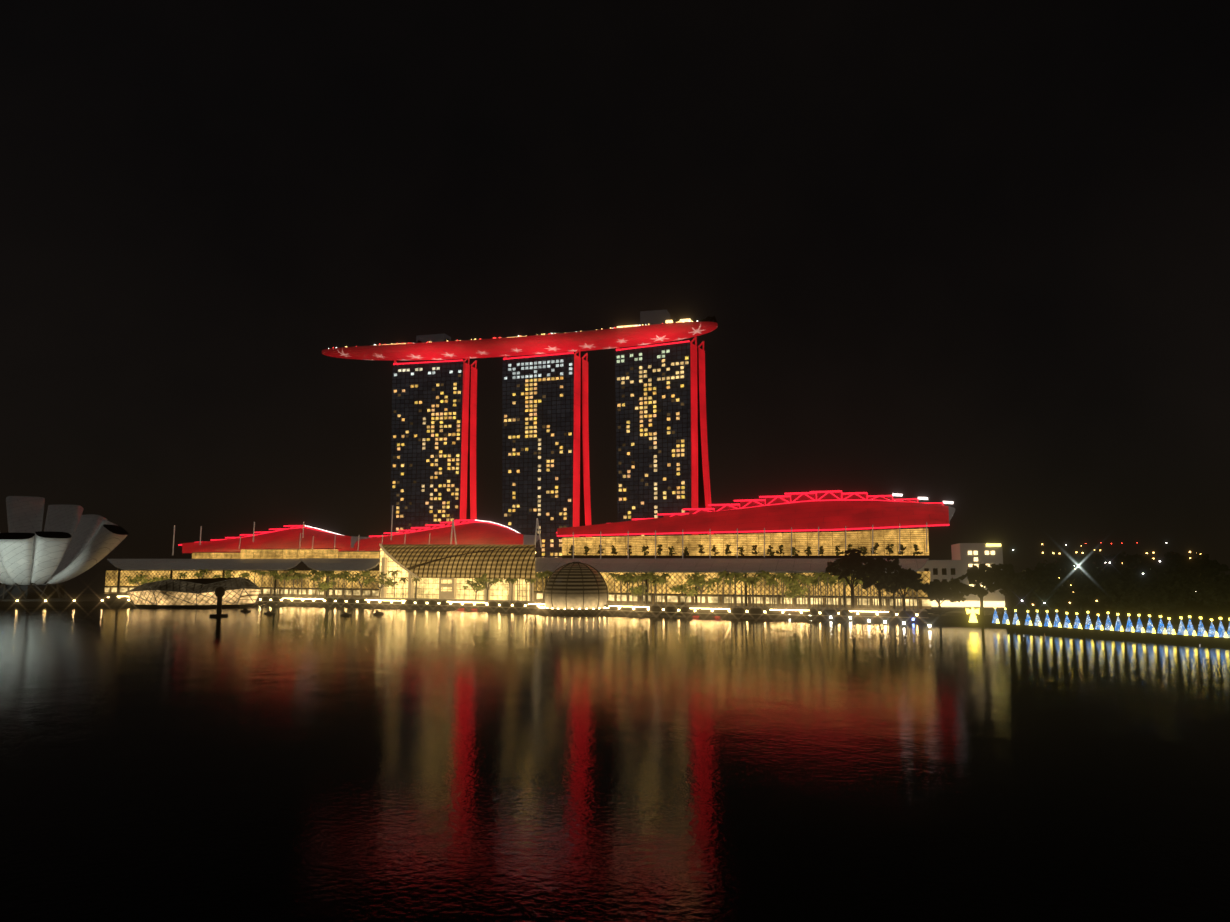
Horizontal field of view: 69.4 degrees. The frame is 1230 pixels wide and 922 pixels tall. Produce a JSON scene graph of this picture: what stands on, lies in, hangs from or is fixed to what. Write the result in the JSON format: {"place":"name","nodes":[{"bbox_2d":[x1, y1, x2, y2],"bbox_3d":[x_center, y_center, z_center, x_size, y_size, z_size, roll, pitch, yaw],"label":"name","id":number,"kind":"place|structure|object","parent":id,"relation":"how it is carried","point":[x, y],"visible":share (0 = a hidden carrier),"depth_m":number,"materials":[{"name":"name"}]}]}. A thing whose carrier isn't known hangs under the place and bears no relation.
{"place":"outdoors","nodes":[
{"label":"outdoors","id":0,"kind":"place"},
{"bbox_2d":[390,356,476,531],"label":"hotel tower","id":1,"kind":"structure","parent":0,"point":[433,449],"depth_m":723.94,"materials":[{"name":"black glass"}]},
{"bbox_2d":[392,367,460,529],"label":"lit windows","id":2,"kind":"structure","parent":1,"relation":"in","point":[433,368],"depth_m":721.30,"materials":[{"name":"yellow glass"}]},
{"bbox_2d":[107,595,929,621],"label":"waterfront promenade","id":3,"kind":"structure","parent":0,"point":[781,612],"depth_m":423.60,"materials":[{"name":"grey concrete"}]},
{"bbox_2d":[124,570,809,608],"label":"trees","id":4,"kind":"object","parent":3,"relation":"on","point":[682,589],"visible":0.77,"depth_m":483.49,"materials":[{"name":"green plant"}]},
{"bbox_2d":[105,528,931,608],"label":"shopping mall","id":5,"kind":"structure","parent":3,"relation":"on","point":[444,571],"depth_m":476.17,"materials":[{"name":"yellow glass"}]},
{"bbox_2d":[178,525,369,552],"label":"curved roof","id":6,"kind":"structure","parent":5,"relation":"on","point":[284,538],"depth_m":613.96,"materials":[{"name":"red metal"}]},
{"bbox_2d":[338,519,538,550],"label":"curved roof","id":7,"kind":"structure","parent":5,"relation":"on","point":[473,532],"depth_m":561.20,"materials":[{"name":"red metal"}]},
{"bbox_2d":[172,506,926,558],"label":"masts","id":8,"kind":"object","parent":5,"relation":"on","point":[537,523],"visible":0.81,"depth_m":481.02,"materials":[{"name":"grey paint"}]},
{"bbox_2d":[567,543,922,555],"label":"planter trees","id":9,"kind":"object","parent":5,"relation":"on","point":[769,551],"visible":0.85,"depth_m":439.31,"materials":[{"name":"black plant"}]},
{"bbox_2d":[556,490,954,536],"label":"curved roof","id":10,"kind":"structure","parent":5,"relation":"on","point":[834,510],"depth_m":452.54,"materials":[{"name":"red metal"}]},
{"bbox_2d":[178,569,921,610],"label":"palm trees","id":11,"kind":"object","parent":3,"relation":"on","point":[792,578],"visible":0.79,"depth_m":421.71,"materials":[{"name":"green plant"}]},
{"bbox_2d":[322,309,717,359],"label":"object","id":12,"kind":"structure","parent":0,"point":[657,326],"depth_m":711.88,"materials":[{"name":"red metal"}]},
{"bbox_2d":[502,349,591,557],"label":"hotel tower","id":13,"kind":"structure","parent":0,"point":[545,456],"depth_m":700.88,"materials":[{"name":"black glass"}]},
{"bbox_2d":[504,359,571,557],"label":"lit windows","id":14,"kind":"structure","parent":13,"relation":"in","point":[552,361],"depth_m":703.37,"materials":[{"name":"yellow glass"}]},
{"bbox_2d":[0,566,1229,921],"bbox_3d":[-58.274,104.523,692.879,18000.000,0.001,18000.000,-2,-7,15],"label":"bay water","id":15,"kind":"structure","parent":0,"point":[300,762],"depth_m":104.78,"materials":[{"name":"black liquid"}]},
{"bbox_2d":[0,594,133,606],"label":"promenade","id":16,"kind":"structure","parent":15,"relation":"on","point":[87,600],"depth_m":505.80,"materials":[{"name":"grey concrete"}]},
{"bbox_2d":[0,496,127,599],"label":"museum building","id":17,"kind":"structure","parent":16,"relation":"on","point":[69,542],"depth_m":542.93,"materials":[{"name":"white"}]},
{"bbox_2d":[126,577,261,607],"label":"crystal pavilion","id":18,"kind":"structure","parent":15,"relation":"in","point":[196,593],"depth_m":493.93,"materials":[{"name":"beige glass"}]},
{"bbox_2d":[209,587,227,616],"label":"navigation beacon","id":19,"kind":"object","parent":15,"relation":"on","point":[219,592],"visible":1,"depth_m":409.58,"materials":[{"name":"grey metal"}]},
{"bbox_2d":[341,610,351,615],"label":"mooring float","id":20,"kind":"object","parent":15,"relation":"on","point":[346,613],"visible":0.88,"depth_m":415.32,"materials":[{"name":"grey"}]},
{"bbox_2d":[539,562,609,613],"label":"glass dome","id":21,"kind":"structure","parent":15,"relation":"on","point":[576,588],"depth_m":433.05,"materials":[{"name":"beige glass"}]},
{"bbox_2d":[809,607,1229,638],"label":"lights","id":22,"kind":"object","parent":15,"relation":"in","point":[1181,629],"depth_m":297.29,"materials":[{"name":"grey"}]},
{"bbox_2d":[615,337,713,536],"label":"hotel tower","id":23,"kind":"structure","parent":0,"point":[662,446],"depth_m":668.49,"materials":[{"name":"black glass"}]},
{"bbox_2d":[617,350,689,535],"label":"lit windows","id":24,"kind":"structure","parent":23,"relation":"in","point":[663,351],"depth_m":669.30,"materials":[{"name":"yellow glass"}]},
{"bbox_2d":[930,595,1229,631],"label":"jetty","id":25,"kind":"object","parent":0,"point":[1019,606],"depth_m":378.80,"materials":[{"name":"grey concrete"}]},
{"bbox_2d":[918,543,1004,607],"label":"block","id":26,"kind":"structure","parent":25,"relation":"on","point":[965,556],"depth_m":412.31,"materials":[{"name":"grey stone"}]},
{"bbox_2d":[825,548,1229,618],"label":"shore trees","id":27,"kind":"object","parent":25,"relation":"on","point":[1171,580],"visible":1,"depth_m":380.29,"materials":[{"name":"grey plant"}]},
{"bbox_2d":[997,542,1190,608],"bbox_3d":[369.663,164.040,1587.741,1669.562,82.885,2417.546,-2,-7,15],"label":"distant lights","id":28,"kind":"object","parent":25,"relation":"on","point":[1080,570],"visible":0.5,"depth_m":424.04,"materials":[{"name":"yellow"}]}
]}

